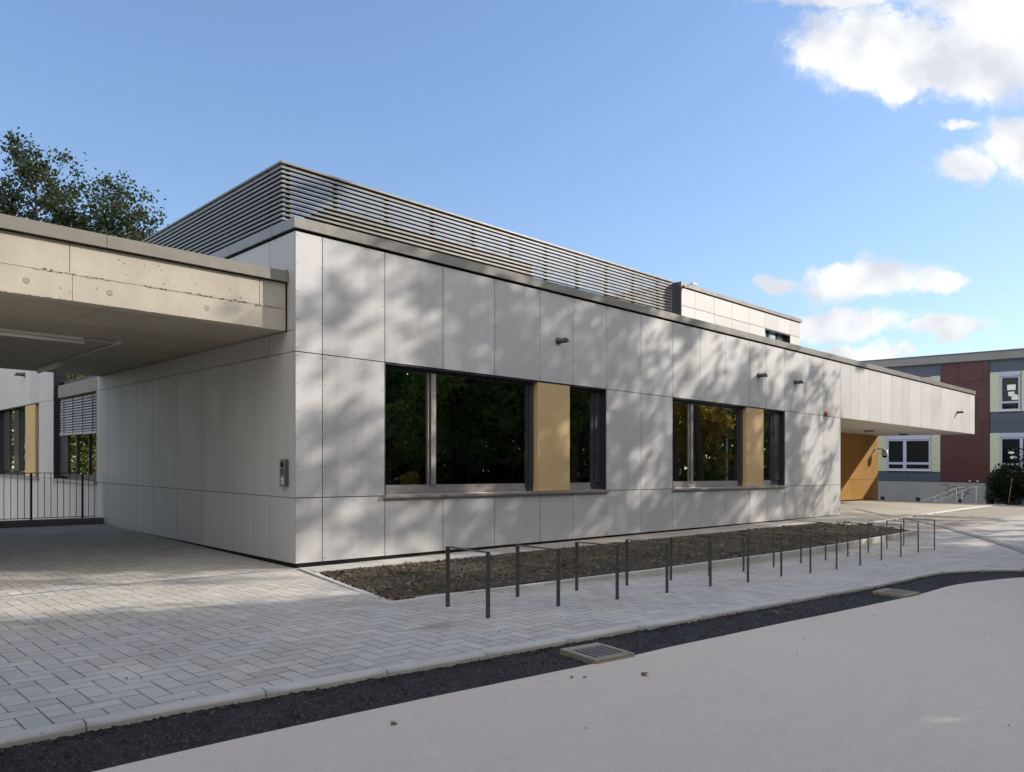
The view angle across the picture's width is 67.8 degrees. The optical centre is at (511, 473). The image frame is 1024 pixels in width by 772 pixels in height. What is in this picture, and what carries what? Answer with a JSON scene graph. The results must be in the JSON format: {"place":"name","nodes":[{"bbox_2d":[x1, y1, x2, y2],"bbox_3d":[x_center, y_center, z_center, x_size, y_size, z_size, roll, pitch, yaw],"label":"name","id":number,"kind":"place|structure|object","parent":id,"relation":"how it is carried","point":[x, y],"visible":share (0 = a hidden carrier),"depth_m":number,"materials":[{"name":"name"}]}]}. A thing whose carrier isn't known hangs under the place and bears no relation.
{"place":"outdoors","nodes":[
{"label":"outdoors","id":0,"kind":"place"},
{"bbox_2d":[0,505,1023,733],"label":"pavement","id":1,"kind":"structure","parent":0,"point":[172,640],"depth_m":9.60,"materials":[{"name":"concrete"}]},
{"bbox_2d":[0,568,294,596],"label":"drainage channel","id":2,"kind":"object","parent":1,"relation":"on","point":[144,582],"visible":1,"depth_m":11.73,"materials":[{"name":"grey metal"}]},
{"bbox_2d":[446,546,489,618],"bbox_3d":[-0.546,1.421,9.249,0.063,1.024,0.963,0,0,-35],"label":"bicycle stand","id":3,"kind":"object","parent":1,"relation":"on","point":[487,580],"visible":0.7,"depth_m":9.05,"materials":[{"name":"metal"}]},
{"bbox_2d":[21,509,1008,767],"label":"fallen leaves","id":4,"kind":"object","parent":1,"relation":"on","point":[567,565],"visible":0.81,"depth_m":13.58,"materials":[{"name":"brown plant"}]},
{"bbox_2d":[516,544,559,605],"bbox_3d":[0.335,1.487,10.195,0.063,1.036,1.024,0,0,-31],"label":"bicycle stand","id":5,"kind":"object","parent":1,"relation":"on","point":[557,575],"visible":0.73,"depth_m":9.78,"materials":[{"name":"metal"}]},
{"bbox_2d":[575,541,618,599],"bbox_3d":[1.214,1.515,11.018,0.062,1.056,1.157,0,0,-25],"label":"bicycle stand","id":6,"kind":"object","parent":1,"relation":"on","point":[616,570],"visible":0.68,"depth_m":10.52,"materials":[{"name":"metal"}]},
{"bbox_2d":[298,522,916,602],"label":"bed kerb","id":7,"kind":"structure","parent":1,"relation":"on","point":[737,561],"depth_m":15.01,"materials":[{"name":"concrete"}]},
{"bbox_2d":[625,539,668,592],"bbox_3d":[2.082,1.554,11.846,0.062,1.050,1.184,0,0,-22],"label":"bicycle stand","id":8,"kind":"object","parent":1,"relation":"on","point":[666,565],"visible":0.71,"depth_m":11.68,"materials":[{"name":"metal"}]},
{"bbox_2d":[670,537,711,586],"bbox_3d":[2.973,1.599,12.756,0.061,1.056,1.234,0,0,-19],"label":"bicycle stand","id":9,"kind":"object","parent":1,"relation":"on","point":[710,562],"visible":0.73,"depth_m":12.20,"materials":[{"name":"metal"}]},
{"bbox_2d":[708,535,748,581],"bbox_3d":[3.825,1.616,13.530,0.059,1.083,1.474,0,0,-12],"label":"bicycle stand","id":10,"kind":"object","parent":1,"relation":"on","point":[747,552],"visible":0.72,"depth_m":12.83,"materials":[{"name":"metal"}]},
{"bbox_2d":[742,534,781,576],"bbox_3d":[4.756,1.682,14.540,0.058,1.083,1.531,0,0,-9],"label":"bicycle stand","id":11,"kind":"object","parent":1,"relation":"on","point":[743,553],"visible":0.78,"depth_m":14.96,"materials":[{"name":"metal"}]},
{"bbox_2d":[773,532,810,572],"bbox_3d":[5.637,1.711,15.408,0.055,1.110,1.812,0,0,-3],"label":"bicycle stand","id":12,"kind":"object","parent":1,"relation":"on","point":[793,533],"visible":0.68,"depth_m":15.10,"materials":[{"name":"metal"}]},
{"bbox_2d":[800,530,837,568],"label":"bicycle stand","id":13,"kind":"object","parent":1,"relation":"on","point":[819,531],"visible":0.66,"depth_m":15.85,"materials":[{"name":"metal"}]},
{"bbox_2d":[825,528,860,564],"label":"bicycle stand","id":14,"kind":"object","parent":1,"relation":"on","point":[859,542],"visible":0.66,"depth_m":16.03,"materials":[{"name":"metal"}]},
{"bbox_2d":[847,526,881,559],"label":"bicycle stand","id":15,"kind":"object","parent":1,"relation":"on","point":[861,526],"visible":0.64,"depth_m":18.59,"materials":[{"name":"metal"}]},
{"bbox_2d":[868,523,901,556],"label":"bicycle stand","id":16,"kind":"object","parent":1,"relation":"on","point":[900,536],"visible":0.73,"depth_m":17.83,"materials":[{"name":"metal"}]},
{"bbox_2d":[886,520,918,552],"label":"bicycle stand","id":17,"kind":"object","parent":1,"relation":"on","point":[903,521],"visible":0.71,"depth_m":19.60,"materials":[{"name":"metal"}]},
{"bbox_2d":[903,518,934,549],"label":"bicycle stand","id":18,"kind":"object","parent":1,"relation":"on","point":[919,519],"visible":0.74,"depth_m":20.05,"materials":[{"name":"metal"}]},
{"bbox_2d":[846,504,1005,524],"bbox_3d":[21.884,1.889,36.448,0.385,0.525,31.128,0,0,44],"label":"pale edging","id":19,"kind":"object","parent":1,"relation":"on","point":[884,520],"visible":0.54,"depth_m":30.14,"materials":[{"name":"white concrete"}]},
{"bbox_2d":[922,487,964,502],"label":"handrail","id":20,"kind":"object","parent":1,"relation":"on","point":[948,491],"visible":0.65,"depth_m":53.61,"materials":[{"name":"silver metal"}]},
{"bbox_2d":[934,486,979,503],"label":"handrail","id":21,"kind":"object","parent":1,"relation":"on","point":[960,491],"visible":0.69,"depth_m":51.99,"materials":[{"name":"silver metal"}]},
{"bbox_2d":[909,519,1023,552],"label":"slot drain","id":22,"kind":"object","parent":1,"relation":"on","point":[997,542],"visible":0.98,"depth_m":22.68,"materials":[{"name":"black metal"}]},
{"bbox_2d":[1003,445,1023,505],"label":"shrub","id":23,"kind":"object","parent":1,"relation":"on","point":[1020,466],"visible":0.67,"depth_m":42.39,"materials":[{"name":"green plant"}]},
{"bbox_2d":[0,571,1023,771],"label":"asphalt strip","id":24,"kind":"object","parent":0,"point":[415,687],"visible":0.83,"depth_m":5.96,"materials":[{"name":"black asphalt"}]},
{"bbox_2d":[0,571,1023,766],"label":"loose grit","id":25,"kind":"object","parent":24,"relation":"on","point":[263,699],"visible":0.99,"depth_m":6.63,"materials":[{"name":"gravel"}]},
{"bbox_2d":[560,642,633,663],"bbox_3d":[0.818,1.770,7.350,0.500,0.137,0.520,0,0,-36],"label":"gutter drain","id":26,"kind":"object","parent":24,"relation":"on","point":[595,653],"visible":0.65,"depth_m":7.28,"materials":[{"name":"metal"}]},
{"bbox_2d":[872,588,919,597],"bbox_3d":[5.994,1.905,11.903,0.500,0.137,0.520,0,0,-41],"label":"gutter drain","id":27,"kind":"object","parent":24,"relation":"on","point":[896,593],"visible":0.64,"depth_m":11.83,"materials":[{"name":"concrete"}]},
{"bbox_2d":[0,0,1023,360],"label":"sky","id":28,"kind":"structure","parent":0,"point":[852,170],"materials":[{"name":"blue"}]},
{"bbox_2d":[93,577,1023,771],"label":"road","id":29,"kind":"structure","parent":0,"point":[932,681],"depth_m":5.63,"materials":[{"name":"grey asphalt"}]},
{"bbox_2d":[303,521,823,571],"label":"slab path","id":30,"kind":"structure","parent":0,"point":[334,567],"depth_m":14.95,"materials":[{"name":"grey concrete"}]},
{"bbox_2d":[320,521,907,599],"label":"soil","id":31,"kind":"structure","parent":0,"point":[535,573],"depth_m":14.97,"materials":[{"name":"brown soil"}]},
{"bbox_2d":[339,524,899,593],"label":"grass tufts","id":32,"kind":"object","parent":31,"relation":"on","point":[422,590],"visible":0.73,"depth_m":15.21,"materials":[{"name":"green plant"}]},
{"bbox_2d":[793,500,998,523],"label":"entrance floor","id":33,"kind":"structure","parent":0,"point":[891,509],"depth_m":34.59,"materials":[{"name":"concrete"}]},
{"bbox_2d":[853,508,888,515],"bbox_3d":[15.060,1.612,32.180,0.310,0.060,4.861,0,0,11],"label":"slot drain","id":34,"kind":"object","parent":33,"relation":"on","point":[870,512],"visible":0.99,"depth_m":31.65,"materials":[{"name":"black metal"}]},
{"bbox_2d":[981,489,997,503],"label":"shrub","id":35,"kind":"object","parent":33,"relation":"on","point":[990,501],"visible":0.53,"depth_m":44.27,"materials":[{"name":"green plant"}]},
{"bbox_2d":[983,462,1023,504],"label":"shrub","id":36,"kind":"object","parent":33,"relation":"on","point":[1000,483],"visible":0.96,"depth_m":42.54,"materials":[{"name":"green plant"}]},
{"bbox_3d":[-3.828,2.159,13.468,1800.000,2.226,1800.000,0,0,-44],"label":"ground","id":37,"kind":"structure","parent":0,"visible":0},
{"bbox_2d":[0,184,23,214],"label":"tree","id":38,"kind":"object","parent":37,"relation":"on","point":[7,196],"visible":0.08,"depth_m":47.17,"materials":[{"name":"green plant"}]},
{"bbox_2d":[0,127,95,232],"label":"tree","id":39,"kind":"object","parent":37,"relation":"on","point":[47,202],"visible":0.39,"depth_m":46.89,"materials":[{"name":"green plant"}]},
{"bbox_2d":[0,517,102,527],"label":"retaining kerb","id":40,"kind":"structure","parent":37,"relation":"on","point":[46,522],"depth_m":20.35,"materials":[{"name":"grey concrete"}]},
{"bbox_2d":[0,473,94,519],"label":"railing","id":41,"kind":"object","parent":40,"relation":"on","point":[82,497],"visible":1,"depth_m":20.33,"materials":[{"name":"black metal"}]},
{"bbox_2d":[59,167,165,238],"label":"tree","id":42,"kind":"object","parent":37,"relation":"on","point":[105,181],"visible":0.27,"depth_m":47.23,"materials":[{"name":"green plant"}]},
{"bbox_2d":[79,196,168,240],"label":"tree","id":43,"kind":"object","parent":37,"relation":"on","point":[136,236],"visible":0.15,"depth_m":47.35,"materials":[{"name":"green plant"}]},
{"bbox_2d":[0,216,975,567],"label":"school building","id":44,"kind":"structure","parent":37,"relation":"on","point":[488,406],"depth_m":17.93,"materials":[{"name":"grey concrete"}]},
{"bbox_2d":[0,403,38,478],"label":"window","id":45,"kind":"structure","parent":44,"relation":"in","point":[19,426],"depth_m":29.12,"materials":[{"name":"clear glass"}]},
{"bbox_2d":[50,373,96,483],"bbox_3d":[-13.346,-1.981,23.406,0.390,4.556,4.680,0,0,-44],"label":"window","id":46,"kind":"structure","parent":44,"relation":"in","point":[74,395],"depth_m":23.63,"materials":[{"name":"clear glass"}]},
{"bbox_2d":[0,213,287,375],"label":"concrete canopy","id":47,"kind":"object","parent":44,"relation":"attached to","point":[146,303],"visible":1,"depth_m":12.55,"materials":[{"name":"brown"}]},
{"bbox_2d":[0,328,84,343],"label":"tube lamp","id":48,"kind":"object","parent":47,"relation":"attached to","point":[38,335],"visible":1,"depth_m":14.14,"materials":[{"name":"white"}]},
{"bbox_2d":[37,361,61,372],"bbox_3d":[-11.540,-2.637,19.011,0.096,0.161,2.060,0,0,-44],"label":"tube lamp","id":49,"kind":"object","parent":47,"relation":"attached to","point":[49,367],"visible":0.99,"depth_m":18.86,"materials":[{"name":"white"}]},
{"bbox_2d":[59,338,122,362],"bbox_3d":[-9.482,-2.618,16.457,0.660,0.111,4.430,0,0,-44],"label":"cable conduit","id":50,"kind":"object","parent":47,"relation":"attached to","point":[118,342],"visible":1,"depth_m":15.15,"materials":[{"name":"grey"}]},
{"bbox_2d":[280,459,288,486],"bbox_3d":[-4.093,-0.011,13.681,0.083,0.493,0.205,0,0,-44],"label":"intercom panel","id":51,"kind":"object","parent":44,"relation":"attached to","point":[284,472],"visible":1,"depth_m":13.62,"materials":[{"name":"grey metal"}]},
{"bbox_2d":[140,160,672,311],"bbox_3d":[-4.147,-5.518,25.259,14.198,2.297,12.850,0,0,-44],"label":"louvre screen","id":52,"kind":"object","parent":44,"relation":"on","point":[254,204],"visible":0.39,"depth_m":18.34,"materials":[{"name":"metal"}]},
{"bbox_2d":[305,209,531,276],"bbox_3d":[-2.489,-5.334,20.769,6.900,1.892,1.800,0,0,-44],"label":"ventilation unit","id":53,"kind":"object","parent":44,"relation":"on","point":[416,242],"visible":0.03,"depth_m":19.51,"materials":[{"name":"black metal"}]},
{"bbox_2d":[383,362,609,498],"bbox_3d":[-0.104,-0.838,17.240,6.874,2.649,0.385,0,0,-44],"label":"window","id":54,"kind":"structure","parent":44,"relation":"in","point":[472,434],"depth_m":17.13,"materials":[{"name":"glass"}]},
{"bbox_2d":[672,397,787,490],"bbox_3d":[6.915,-0.838,24.066,6.873,2.649,0.385,0,0,-44],"label":"window","id":55,"kind":"structure","parent":44,"relation":"in","point":[715,445],"depth_m":23.97,"materials":[{"name":"glass"}]},
{"bbox_2d":[875,448,887,457],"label":"security camera","id":56,"kind":"object","parent":44,"relation":"attached to","point":[884,453],"visible":1,"depth_m":44.77,"materials":[{"name":"grey metal"}]},
{"bbox_3d":[-2.047,1.218,16.191,2.250,0.752,0.780,0,0,-44],"label":"table","id":57,"kind":"object","parent":44,"relation":"in","visible":0},
{"bbox_2d":[400,471,410,484],"bbox_3d":[-2.217,0.402,15.837,0.532,0.892,0.570,0,0,-44],"label":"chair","id":58,"kind":"object","parent":57,"relation":"on","point":[405,478],"visible":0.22,"depth_m":15.56,"materials":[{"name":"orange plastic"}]},
{"bbox_2d":[0,568,1023,748],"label":"kerb","id":59,"kind":"structure","parent":37,"relation":"on","point":[43,733],"depth_m":6.47,"materials":[{"name":"concrete"}]},
{"bbox_2d":[861,348,1023,505],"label":"old school wing","id":60,"kind":"structure","parent":37,"relation":"on","point":[916,467],"depth_m":54.80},
{"bbox_2d":[886,435,931,470],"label":"window","id":61,"kind":"structure","parent":60,"relation":"in","point":[909,452],"depth_m":57.22,"materials":[{"name":"white"}]},
{"bbox_2d":[999,371,1020,411],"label":"window","id":62,"kind":"structure","parent":60,"relation":"in","point":[1010,381],"depth_m":52.93,"materials":[{"name":"white"}]},
{"bbox_2d":[1000,433,1023,471],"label":"window","id":63,"kind":"structure","parent":60,"relation":"in","point":[1008,441],"depth_m":52.89,"materials":[{"name":"white"}]}
]}

